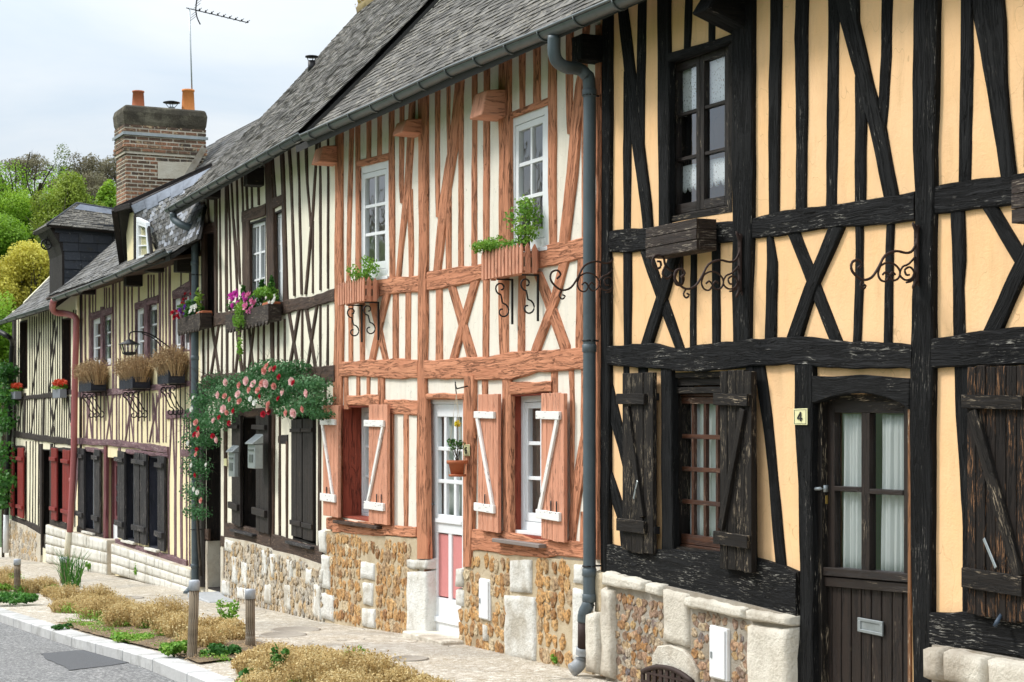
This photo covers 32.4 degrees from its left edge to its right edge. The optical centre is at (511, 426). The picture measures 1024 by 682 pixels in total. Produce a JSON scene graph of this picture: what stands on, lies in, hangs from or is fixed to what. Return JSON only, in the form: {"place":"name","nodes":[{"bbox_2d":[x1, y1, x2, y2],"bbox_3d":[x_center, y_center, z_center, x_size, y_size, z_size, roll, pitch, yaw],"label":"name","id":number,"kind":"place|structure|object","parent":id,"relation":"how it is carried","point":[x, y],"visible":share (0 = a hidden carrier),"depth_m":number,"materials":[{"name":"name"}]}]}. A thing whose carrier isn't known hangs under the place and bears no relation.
{"place":"outdoors","nodes":[
{"label":"outdoors","id":0,"kind":"place"},
{"bbox_2d":[0,241,48,546],"bbox_3d":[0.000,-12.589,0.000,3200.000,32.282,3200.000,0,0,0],"label":"ground","id":1,"kind":"structure","parent":0,"point":[10,516],"depth_m":58.00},
{"bbox_2d":[0,289,16,495],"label":"leafy tree","id":2,"kind":"object","parent":1,"relation":"on","point":[5,343],"visible":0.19,"depth_m":61.98,"materials":[{"name":"green plant"}]},
{"bbox_2d":[0,213,32,260],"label":"leafy tree","id":3,"kind":"object","parent":1,"relation":"on","point":[11,232],"visible":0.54,"depth_m":90.50,"materials":[{"name":"green plant"}]},
{"bbox_2d":[0,239,49,313],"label":"leafy tree","id":4,"kind":"object","parent":1,"relation":"on","point":[27,265],"visible":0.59,"depth_m":79.36,"materials":[{"name":"yellow plant"}]},
{"bbox_2d":[0,153,50,188],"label":"bare tree","id":5,"kind":"object","parent":1,"relation":"on","point":[33,164],"visible":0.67,"depth_m":149.47,"materials":[{"name":"grey plant"}]},
{"bbox_2d":[0,152,94,245],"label":"leafy tree","id":6,"kind":"object","parent":1,"relation":"on","point":[16,204],"visible":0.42,"depth_m":116.09,"materials":[{"name":"green plant"}]},
{"bbox_2d":[37,142,74,182],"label":"bare tree","id":7,"kind":"object","parent":1,"relation":"on","point":[58,166],"visible":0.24,"depth_m":151.71,"materials":[{"name":"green plant"}]},
{"bbox_2d":[25,170,107,246],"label":"leafy tree","id":8,"kind":"object","parent":1,"relation":"on","point":[73,189],"visible":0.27,"depth_m":107.03,"materials":[{"name":"green plant"}]},
{"bbox_2d":[35,166,106,202],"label":"bare tree","id":9,"kind":"object","parent":1,"relation":"on","point":[90,179],"visible":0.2,"depth_m":137.55,"materials":[{"name":"brown plant"}]},
{"bbox_2d":[67,152,116,200],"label":"bare tree","id":10,"kind":"object","parent":1,"relation":"on","point":[90,164],"visible":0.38,"depth_m":149.37,"materials":[{"name":"grey plant"}]},
{"bbox_2d":[91,154,116,191],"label":"bare tree","id":11,"kind":"object","parent":1,"relation":"on","point":[110,165],"visible":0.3,"depth_m":152.84,"materials":[{"name":"grey plant"}]},
{"bbox_2d":[95,179,116,207],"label":"leafy tree","id":12,"kind":"object","parent":1,"relation":"on","point":[106,195],"visible":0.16,"depth_m":111.63,"materials":[{"name":"green plant"}]},
{"bbox_2d":[4,142,214,564],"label":"timber framed house","id":13,"kind":"structure","parent":1,"relation":"on","point":[80,235],"depth_m":33.09,"materials":[{"name":"beige"}]},
{"bbox_2d":[0,330,14,552],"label":"downpipe","id":14,"kind":"object","parent":13,"relation":"attached to","point":[10,338],"visible":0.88,"depth_m":36.45,"materials":[{"name":"white metal"}]},
{"bbox_2d":[0,359,21,556],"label":"climbing shrub","id":15,"kind":"object","parent":13,"relation":"attached to","point":[7,370],"visible":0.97,"depth_m":36.03,"materials":[{"name":"green plant"}]},
{"bbox_2d":[0,305,56,324],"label":"gutter","id":16,"kind":"object","parent":13,"relation":"attached to","point":[27,313],"visible":0.91,"depth_m":33.04,"materials":[{"name":"metal"}]},
{"bbox_2d":[0,608,233,681],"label":"kerb","id":17,"kind":"structure","parent":1,"relation":"on","point":[175,669],"depth_m":14.97,"materials":[{"name":"concrete"}]},
{"bbox_2d":[46,119,257,591],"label":"timber framed house","id":18,"kind":"structure","parent":1,"relation":"on","point":[130,482],"depth_m":26.70,"materials":[{"name":"yellow paint"}]},
{"bbox_2d":[49,299,79,564],"bbox_3d":[-7.824,0.134,30.586,0.466,4.712,0.883,0,0,-26],"label":"downpipe","id":19,"kind":"object","parent":18,"relation":"attached to","point":[74,404],"visible":0.94,"depth_m":30.44,"materials":[{"name":"metal"}]},
{"bbox_2d":[79,380,105,391],"bbox_3d":[-6.930,-0.666,29.055,0.251,0.186,0.956,0,0,-26],"label":"window box","id":20,"kind":"object","parent":18,"relation":"attached to","point":[87,386],"visible":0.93,"depth_m":28.66,"materials":[{"name":"plastic"}]},
{"bbox_2d":[70,357,110,384],"bbox_3d":[-6.925,-0.919,29.060,0.638,0.481,1.429,0,0,-26],"label":"dried lavender","id":21,"kind":"object","parent":20,"relation":"in","point":[87,370],"visible":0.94,"depth_m":28.69,"materials":[{"name":"plant"}]},
{"bbox_2d":[94,315,110,364],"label":"window","id":22,"kind":"structure","parent":18,"relation":"in","point":[97,321],"depth_m":29.65,"materials":[{"name":"white paint"}]},
{"bbox_2d":[51,249,172,300],"bbox_3d":[-6.157,-2.227,26.580,0.130,0.216,7.600,0,0,-26],"label":"gutter","id":23,"kind":"object","parent":18,"relation":"attached to","point":[157,255],"visible":1,"depth_m":25.70,"materials":[{"name":"metal"}]},
{"bbox_2d":[113,461,117,538],"bbox_3d":[-6.377,1.448,28.566,0.070,1.784,0.640,0,0,-26],"label":"door","id":24,"kind":"structure","parent":18,"relation":"in","point":[115,462],"depth_m":28.75,"materials":[{"name":"white paint"}]},
{"bbox_2d":[119,377,149,389],"bbox_3d":[-5.663,-0.647,26.401,0.265,0.179,0.855,0,0,-26],"label":"window box","id":25,"kind":"object","parent":18,"relation":"attached to","point":[130,383],"visible":0.95,"depth_m":26.06,"materials":[{"name":"plastic"}]},
{"bbox_2d":[111,351,153,381],"bbox_3d":[-5.653,-0.894,26.400,0.665,0.475,1.319,0,0,-26],"label":"dried lavender","id":26,"kind":"object","parent":25,"relation":"in","point":[137,367],"visible":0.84,"depth_m":26.08,"materials":[{"name":"plant"}]},
{"bbox_2d":[118,331,169,355],"bbox_3d":[-5.192,-1.118,24.949,0.746,0.467,0.320,0,0,-26],"label":"wall lantern","id":27,"kind":"object","parent":18,"relation":"attached to","point":[128,341],"depth_m":24.85,"materials":[{"name":"black metal"}]},
{"bbox_2d":[138,304,156,359],"bbox_3d":[-5.454,-1.403,26.537,0.064,0.904,1.375,0,0,-26],"label":"window","id":28,"kind":"structure","parent":18,"relation":"in","point":[152,307],"depth_m":26.86,"materials":[{"name":"white paint"}]},
{"bbox_2d":[112,105,207,252],"bbox_3d":[-6.200,-4.041,31.008,1.498,3.041,0.830,0,0,-26],"label":"chimney","id":29,"kind":"object","parent":18,"relation":"on","point":[154,147],"visible":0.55,"depth_m":30.63,"materials":[{"name":"brick"}]},
{"bbox_2d":[182,89,194,109],"bbox_3d":[-5.727,-5.748,31.124,0.251,0.411,0.258,0,0,-26],"label":"chimney pot","id":30,"kind":"object","parent":29,"relation":"on","point":[188,103],"visible":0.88,"depth_m":31.03,"materials":[{"name":"orange ceramic"}]},
{"bbox_2d":[186,0,249,88],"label":"tv aerial","id":31,"kind":"object","parent":29,"relation":"on","point":[199,10],"visible":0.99,"depth_m":31.20,"materials":[{"name":"black metal"}]},
{"bbox_2d":[157,370,184,383],"bbox_3d":[-4.753,-0.682,24.537,0.237,0.186,0.614,0,0,-26],"label":"window box","id":32,"kind":"object","parent":18,"relation":"attached to","point":[165,378],"visible":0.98,"depth_m":24.29,"materials":[{"name":"plastic"}]},
{"bbox_2d":[145,343,189,375],"bbox_3d":[-4.741,-0.933,24.533,0.647,0.476,1.050,0,0,-26],"label":"dried lavender","id":33,"kind":"object","parent":32,"relation":"in","point":[166,359],"visible":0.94,"depth_m":24.30,"materials":[{"name":"plant"}]},
{"bbox_2d":[177,313,211,335],"bbox_3d":[-4.255,-1.359,23.554,0.159,0.234,1.493,0,0,-22],"label":"window box","id":34,"kind":"object","parent":18,"relation":"attached to","point":[194,323],"visible":1,"depth_m":23.20,"materials":[{"name":"wood"}]},
{"bbox_2d":[170,288,204,319],"bbox_3d":[-4.327,-1.653,23.648,0.339,0.392,1.505,0,0,-22],"label":"bedding plant","id":35,"kind":"object","parent":34,"relation":"in","point":[187,307],"visible":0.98,"depth_m":23.46,"materials":[{"name":"green plant"}]},
{"bbox_2d":[173,0,439,621],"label":"timber framed house","id":36,"kind":"structure","parent":1,"relation":"on","point":[266,219],"depth_m":20.04,"materials":[{"name":"beige paint"}]},
{"bbox_2d":[169,212,201,593],"bbox_3d":[-4.344,-0.299,23.508,0.468,5.146,0.209,0,0,-4],"label":"downpipe","id":37,"kind":"object","parent":36,"relation":"attached to","point":[179,223],"visible":0.69,"depth_m":23.51,"materials":[{"name":"metal"}]},
{"bbox_2d":[226,446,238,476],"bbox_3d":[-3.368,0.416,21.197,0.086,0.378,0.331,0,0,-22],"label":"mailbox","id":38,"kind":"object","parent":36,"relation":"attached to","point":[233,457],"visible":1,"depth_m":21.08,"materials":[{"name":"metal"}]},
{"bbox_2d":[164,133,301,213],"bbox_3d":[-3.360,-2.884,20.616,0.130,0.120,7.008,0,0,-22],"label":"gutter","id":39,"kind":"object","parent":36,"relation":"attached to","point":[284,145],"visible":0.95,"depth_m":19.89,"materials":[{"name":"metal"}]},
{"bbox_2d":[165,335,336,575],"bbox_3d":[-3.037,0.512,20.540,1.136,2.936,6.925,0,0,-22],"label":"climbing rose","id":40,"kind":"object","parent":36,"relation":"attached to","point":[263,382],"visible":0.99,"depth_m":20.38,"materials":[{"name":"green plant"}]},
{"bbox_2d":[225,304,281,332],"bbox_3d":[-3.025,-1.243,20.489,0.153,0.227,2.155,0,0,-22],"label":"window box","id":41,"kind":"object","parent":36,"relation":"attached to","point":[266,314],"visible":0.94,"depth_m":19.88,"materials":[{"name":"wood"}]},
{"bbox_2d":[232,300,245,360],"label":"trailing plant","id":42,"kind":"object","parent":41,"relation":"in","point":[238,320],"visible":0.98,"depth_m":20.61,"materials":[{"name":"green plant"}]},
{"bbox_2d":[226,288,256,313],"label":"geranium","id":43,"kind":"object","parent":41,"relation":"in","point":[249,300],"visible":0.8,"depth_m":20.65,"materials":[{"name":"pink plant"}]},
{"bbox_2d":[252,285,278,303],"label":"bedding plant","id":44,"kind":"object","parent":41,"relation":"in","point":[261,292],"visible":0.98,"depth_m":19.70,"materials":[{"name":"green plant"}]},
{"bbox_2d":[245,434,262,468],"bbox_3d":[-2.943,0.282,20.078,0.127,0.392,0.363,0,0,-22],"label":"mailbox","id":45,"kind":"object","parent":36,"relation":"attached to","point":[255,452],"visible":1,"depth_m":19.94,"materials":[{"name":"metal"}]},
{"bbox_2d":[252,221,264,304],"bbox_3d":[-2.960,-1.901,20.826,0.064,1.103,0.878,0,0,-22],"label":"window","id":46,"kind":"structure","parent":36,"relation":"in","point":[258,251],"depth_m":21.01,"materials":[{"name":"white paint"}]},
{"bbox_2d":[277,213,282,301],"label":"window","id":47,"kind":"structure","parent":36,"relation":"in","point":[280,258],"depth_m":19.94,"materials":[{"name":"white paint"}]},
{"bbox_2d":[295,0,601,674],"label":"timber framed house","id":48,"kind":"structure","parent":1,"relation":"on","point":[433,182],"depth_m":14.88,"materials":[{"name":"beige paint"}]},
{"bbox_2d":[338,277,378,305],"bbox_3d":[-1.469,-1.288,16.799,0.154,0.228,0.731,0,0,-26],"label":"picket planter","id":49,"kind":"object","parent":48,"relation":"attached to","point":[359,291],"visible":0.99,"depth_m":16.63,"materials":[{"name":"wood"}]},
{"bbox_2d":[346,255,380,283],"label":"potted shrub","id":50,"kind":"object","parent":49,"relation":"in","point":[366,273],"visible":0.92,"depth_m":16.59,"materials":[{"name":"green plant"}]},
{"bbox_2d":[361,407,368,515],"bbox_3d":[-1.230,0.362,17.070,0.064,1.105,1.175,0,0,-26],"label":"window","id":51,"kind":"structure","parent":48,"relation":"in","point":[364,410],"depth_m":17.51,"materials":[{"name":"white paint"}]},
{"bbox_2d":[361,160,388,281],"bbox_3d":[-1.302,-1.948,16.764,0.100,1.155,0.861,0,0,-26],"label":"window","id":52,"kind":"structure","parent":48,"relation":"in","point":[376,170],"depth_m":16.77,"materials":[{"name":"white paint"}]},
{"bbox_2d":[431,404,461,635],"bbox_3d":[-0.556,0.816,15.305,0.099,2.031,0.739,0,0,-26],"label":"door","id":53,"kind":"structure","parent":48,"relation":"in","point":[447,548],"depth_m":15.37,"materials":[{"name":"white paint"}]},
{"bbox_2d":[443,417,461,515],"bbox_3d":[-0.475,0.345,15.295,0.037,0.862,0.566,0,0,-26],"label":"curtain","id":54,"kind":"object","parent":48,"relation":"hanging from","point":[451,486],"visible":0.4,"depth_m":15.40,"materials":[{"name":"white fabric"}]},
{"bbox_2d":[446,382,467,476],"bbox_3d":[-0.453,0.022,14.619,0.187,0.788,0.191,0,0,-26],"label":"hanging pot","id":55,"kind":"object","parent":48,"relation":"hanging from","point":[457,467],"visible":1,"depth_m":14.59,"materials":[{"name":"orange ceramic"}]},
{"bbox_2d":[299,0,642,141],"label":"gutter","id":56,"kind":"object","parent":48,"relation":"attached to","point":[581,18],"visible":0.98,"depth_m":13.46,"materials":[{"name":"metal"}]},
{"bbox_2d":[479,578,490,620],"bbox_3d":[-0.179,1.413,14.415,0.138,0.335,0.200,0,0,-26],"label":"meter box","id":57,"kind":"object","parent":48,"relation":"attached to","point":[484,599],"visible":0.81,"depth_m":14.36,"materials":[{"name":"white paint"}]},
{"bbox_2d":[479,579,488,619],"bbox_3d":[-0.233,1.413,14.390,0.018,0.315,0.176,0,0,-26],"label":"door","id":58,"kind":"structure","parent":57,"relation":"in","point":[483,584],"depth_m":14.38,"materials":[{"name":"white paint"}]},
{"bbox_2d":[495,278,513,323],"bbox_3d":[-0.063,-0.988,13.887,0.158,0.360,0.016,0,0,-26],"label":"iron bracket","id":59,"kind":"object","parent":48,"relation":"attached to","point":[512,300],"visible":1,"depth_m":13.91,"materials":[{"name":"metal"}]},
{"bbox_2d":[481,243,537,280],"bbox_3d":[-0.019,-1.289,13.782,0.150,0.238,0.760,0,0,-26],"label":"picket planter","id":60,"kind":"object","parent":48,"relation":"attached to","point":[506,262],"visible":1,"depth_m":13.65,"materials":[{"name":"wood"}]},
{"bbox_2d":[469,235,517,253],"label":"trailing plant","id":61,"kind":"object","parent":60,"relation":"in","point":[486,244],"visible":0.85,"depth_m":13.93,"materials":[{"name":"green plant"}]},
{"bbox_2d":[503,194,543,250],"bbox_3d":[0.097,-1.575,13.566,0.283,0.444,0.320,0,0,-26],"label":"potted shrub","id":62,"kind":"object","parent":60,"relation":"in","point":[524,237],"visible":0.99,"depth_m":13.51,"materials":[{"name":"green plant"}]},
{"bbox_2d":[515,395,540,535],"bbox_3d":[0.211,0.294,13.763,0.130,1.115,0.758,0,0,-26],"label":"window","id":63,"kind":"structure","parent":48,"relation":"in","point":[530,525],"depth_m":13.98,"materials":[{"name":"white paint"}]},
{"bbox_2d":[520,274,538,320],"bbox_3d":[0.134,-0.988,13.478,0.158,0.360,0.016,0,0,-26],"label":"iron bracket","id":64,"kind":"object","parent":48,"relation":"attached to","point":[532,302],"visible":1,"depth_m":13.48,"materials":[{"name":"metal"}]},
{"bbox_2d":[513,105,547,251],"bbox_3d":[0.146,-1.906,13.743,0.100,1.130,0.747,0,0,-26],"label":"window","id":65,"kind":"structure","parent":48,"relation":"in","point":[538,117],"depth_m":13.74,"materials":[{"name":"white paint"}]},
{"bbox_2d":[559,0,1023,681],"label":"timber framed house","id":66,"kind":"structure","parent":1,"relation":"on","point":[839,136],"depth_m":10.31,"materials":[{"name":"paint"}]},
{"bbox_2d":[547,35,600,675],"bbox_3d":[0.412,-0.482,12.567,0.496,4.557,0.196,0,0,-42],"label":"downpipe","id":67,"kind":"object","parent":66,"relation":"attached to","point":[585,74],"visible":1,"depth_m":12.60,"materials":[{"name":"metal"}]},
{"bbox_2d":[549,257,612,299],"bbox_3d":[0.519,-1.135,12.415,0.573,0.496,0.030,0,0,-26],"label":"sign bracket","id":68,"kind":"object","parent":66,"relation":"attached to","point":[578,278],"visible":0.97,"depth_m":12.42,"materials":[{"name":"metal"}]},
{"bbox_2d":[651,254,684,285],"bbox_3d":[1.023,-1.034,11.550,0.255,0.226,0.016,0,0,-26],"label":"iron bracket","id":69,"kind":"object","parent":66,"relation":"attached to","point":[681,263],"visible":0.87,"depth_m":11.54,"materials":[{"name":"metal"}]},
{"bbox_2d":[645,218,715,258],"bbox_3d":[1.093,-1.216,11.438,0.151,0.200,0.642,0,0,-26],"label":"window box","id":70,"kind":"object","parent":66,"relation":"attached to","point":[684,238],"visible":0.97,"depth_m":11.29,"materials":[{"name":"wood"}]},
{"bbox_2d":[683,67,695,116],"bbox_3d":[1.209,-2.240,11.705,0.012,0.330,0.305,0,0,-26],"label":"lace curtain","id":71,"kind":"object","parent":66,"relation":"attached to","point":[689,102],"visible":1,"depth_m":11.75,"materials":[{"name":"white fabric"}]},
{"bbox_2d":[683,164,695,192],"bbox_3d":[1.209,-1.654,11.704,0.008,0.187,0.305,0,0,-26],"label":"lace curtain","id":72,"kind":"object","parent":66,"relation":"attached to","point":[689,173],"visible":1,"depth_m":11.75,"materials":[{"name":"white fabric"}]},
{"bbox_2d":[680,393,719,550],"bbox_3d":[1.306,0.294,11.464,0.064,1.028,0.880,0,0,-26],"label":"window","id":73,"kind":"structure","parent":66,"relation":"in","point":[692,540],"depth_m":11.54,"materials":[{"name":"brown wood"}]},
{"bbox_2d":[675,45,728,215],"bbox_3d":[1.252,-1.921,11.543,0.064,1.126,0.792,0,0,-26],"label":"window","id":74,"kind":"structure","parent":66,"relation":"in","point":[701,62],"depth_m":11.52,"materials":[{"name":"black wood"}]},
{"bbox_2d":[690,404,715,536],"bbox_3d":[1.275,0.303,11.644,0.056,0.942,0.353,0,0,-26],"label":"curtain","id":75,"kind":"object","parent":66,"relation":"hanging from","point":[712,464],"visible":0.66,"depth_m":11.60,"materials":[{"name":"white fabric"}]},
{"bbox_2d":[673,231,742,298],"bbox_3d":[1.218,-0.999,10.835,0.519,0.435,0.030,0,0,-26],"label":"sign bracket","id":76,"kind":"object","parent":66,"relation":"attached to","point":[738,268],"visible":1,"depth_m":10.88,"materials":[{"name":"metal"}]},
{"bbox_2d":[709,57,724,108],"bbox_3d":[1.351,-2.239,11.408,0.012,0.332,0.305,0,0,-26],"label":"lace curtain","id":77,"kind":"object","parent":66,"relation":"attached to","point":[716,65],"visible":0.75,"depth_m":11.45,"materials":[{"name":"white fabric"}]},
{"bbox_2d":[709,157,724,187],"bbox_3d":[1.351,-1.650,11.408,0.010,0.188,0.305,0,0,-26],"label":"lace curtain","id":78,"kind":"object","parent":66,"relation":"attached to","point":[718,170],"visible":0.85,"depth_m":11.44,"materials":[{"name":"white fabric"}]},
{"bbox_2d":[709,625,729,681],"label":"meter box","id":79,"kind":"object","parent":66,"relation":"attached to","point":[719,652],"visible":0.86,"depth_m":11.04,"materials":[{"name":"white paint"}]},
{"bbox_2d":[709,627,724,679],"bbox_3d":[1.287,1.426,11.065,0.018,0.315,0.174,0,0,-26],"label":"door","id":80,"kind":"structure","parent":79,"relation":"in","point":[716,636],"depth_m":11.06,"materials":[{"name":"white paint"}]},
{"bbox_2d":[794,408,807,424],"bbox_3d":[1.696,-0.057,10.352,0.012,0.098,0.139,0,0,-26],"label":"number plate","id":81,"kind":"object","parent":66,"relation":"attached to","point":[801,416],"visible":1,"depth_m":10.34,"materials":[{"name":"ceramic"}]},
{"bbox_2d":[843,414,860,568],"bbox_3d":[1.980,0.399,10.131,0.050,0.943,0.240,0,0,-28],"label":"net curtain","id":82,"kind":"object","parent":66,"relation":"hanging from","point":[852,502],"visible":0.77,"depth_m":10.14,"materials":[{"name":"white fabric"}]},
{"bbox_2d":[814,401,908,681],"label":"door","id":83,"kind":"structure","parent":66,"relation":"in","point":[868,606],"depth_m":9.95,"materials":[{"name":"brown wood"}]},
{"bbox_2d":[850,222,919,289],"bbox_3d":[1.977,-0.904,9.293,0.470,0.376,0.030,0,0,-26],"label":"sign bracket","id":84,"kind":"object","parent":66,"relation":"attached to","point":[915,270],"visible":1,"depth_m":9.34,"materials":[{"name":"metal"}]},
{"bbox_2d":[881,414,903,571],"bbox_3d":[2.141,0.396,9.790,0.054,0.928,0.244,0,0,-26],"label":"net curtain","id":85,"kind":"object","parent":66,"relation":"hanging from","point":[892,542],"visible":0.76,"depth_m":9.82,"materials":[{"name":"white fabric"}]},
{"bbox_2d":[1011,178,1023,223],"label":"window box","id":86,"kind":"object","parent":66,"relation":"attached to","point":[1017,202],"visible":1,"depth_m":8.45,"materials":[{"name":"wood"}]},
{"bbox_2d":[52,548,93,586],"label":"tall grass","id":87,"kind":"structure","parent":0,"point":[69,573],"depth_m":25.16,"materials":[{"name":"green plant"}]},
{"bbox_2d":[0,622,176,681],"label":"road","id":88,"kind":"structure","parent":0,"point":[22,659],"depth_m":14.19,"materials":[{"name":"asphalt"}]},
{"bbox_2d":[41,650,126,669],"bbox_3d":[-3.626,1.987,15.084,0.681,0.120,2.266,0,0,-21],"label":"road patch","id":89,"kind":"object","parent":88,"relation":"on","point":[75,659],"visible":0.79,"depth_m":14.95,"materials":[{"name":"asphalt"}]},
{"bbox_2d":[0,0,357,196],"label":"sky","id":90,"kind":"structure","parent":0,"point":[67,66],"materials":[{"name":"white"}]},
{"bbox_2d":[0,547,612,681],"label":"pavement","id":91,"kind":"structure","parent":0,"point":[462,663],"depth_m":15.24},
{"bbox_2d":[0,591,38,604],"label":"weed","id":92,"kind":"object","parent":91,"relation":"on","point":[7,597],"visible":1,"depth_m":21.46,"materials":[{"name":"green plant"}]},
{"bbox_2d":[51,618,305,662],"bbox_3d":[-3.136,1.917,16.105,1.022,0.238,5.364,0,0,-26],"label":"planting bed","id":93,"kind":"object","parent":91,"relation":"on","point":[167,639],"visible":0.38,"depth_m":15.34,"materials":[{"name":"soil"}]},
{"bbox_2d":[110,632,154,643],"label":"weed","id":94,"kind":"object","parent":93,"relation":"on","point":[119,636],"visible":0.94,"depth_m":15.56,"materials":[{"name":"green plant"}]},
{"bbox_2d":[46,582,244,647],"bbox_3d":[-3.838,1.909,18.108,1.074,0.566,7.933,0,0,-24],"label":"dry hedge","id":95,"kind":"object","parent":93,"relation":"on","point":[168,617],"visible":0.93,"depth_m":17.31,"materials":[{"name":"beige plant"}]},
{"bbox_2d":[61,616,231,661],"bbox_3d":[-3.213,1.906,16.086,0.865,0.305,5.436,0,0,-26],"label":"ground cover","id":96,"kind":"object","parent":93,"relation":"on","point":[109,628],"visible":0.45,"depth_m":16.87,"materials":[{"name":"green plant"}]},
{"bbox_2d":[158,640,186,656],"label":"weed","id":97,"kind":"object","parent":93,"relation":"on","point":[173,648],"visible":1,"depth_m":13.88,"materials":[{"name":"green plant"}]},
{"bbox_2d":[187,580,199,659],"bbox_3d":[-2.508,1.619,13.850,0.102,0.820,0.087,0,0,0],"label":"bollard","id":98,"kind":"object","parent":93,"relation":"on","point":[193,612],"visible":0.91,"depth_m":13.82,"materials":[{"name":"wood"}]},
{"bbox_2d":[198,643,242,655],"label":"weed","id":99,"kind":"object","parent":93,"relation":"on","point":[219,649],"visible":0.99,"depth_m":13.88,"materials":[{"name":"green plant"}]},
{"bbox_2d":[245,589,255,645],"bbox_3d":[-2.156,1.687,14.500,0.088,0.696,0.088,0,0,0],"label":"bollard","id":100,"kind":"object","parent":93,"relation":"on","point":[250,596],"visible":0.81,"depth_m":14.46,"materials":[{"name":"wood"}]},
{"bbox_2d":[216,598,239,621],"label":"weed","id":101,"kind":"object","parent":91,"relation":"on","point":[230,605],"visible":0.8,"depth_m":17.02,"materials":[{"name":"green plant"}]},
{"bbox_2d":[259,632,306,637],"bbox_3d":[-2.100,1.918,16.131,0.440,0.029,0.440,0,0,0],"label":"pavement cover","id":102,"kind":"object","parent":91,"relation":"on","point":[279,634],"visible":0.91,"depth_m":16.14,"materials":[{"name":"stone"}]},
{"bbox_2d":[271,626,320,631],"bbox_3d":[-2.067,1.950,16.817,0.480,0.029,0.480,0,0,0],"label":"pavement cover","id":103,"kind":"object","parent":91,"relation":"on","point":[293,629],"visible":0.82,"depth_m":16.82,"materials":[{"name":"stone"}]},
{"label":"planting bed","id":104,"kind":"structure","parent":0,"visible":0},
{"bbox_2d":[0,565,60,596],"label":"dry hedge","id":105,"kind":"object","parent":104,"relation":"on","point":[40,585],"visible":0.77,"depth_m":24.00,"materials":[{"name":"beige plant"}]},
{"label":"planting bed","id":106,"kind":"structure","parent":0,"visible":0},
{"bbox_2d":[269,642,289,668],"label":"weed","id":107,"kind":"object","parent":106,"relation":"on","point":[285,651],"visible":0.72,"depth_m":11.95,"materials":[{"name":"green plant"}]},
{"bbox_2d":[230,640,454,681],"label":"dry hedge","id":108,"kind":"object","parent":106,"relation":"on","point":[307,663],"visible":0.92,"depth_m":11.76,"materials":[{"name":"beige plant"}]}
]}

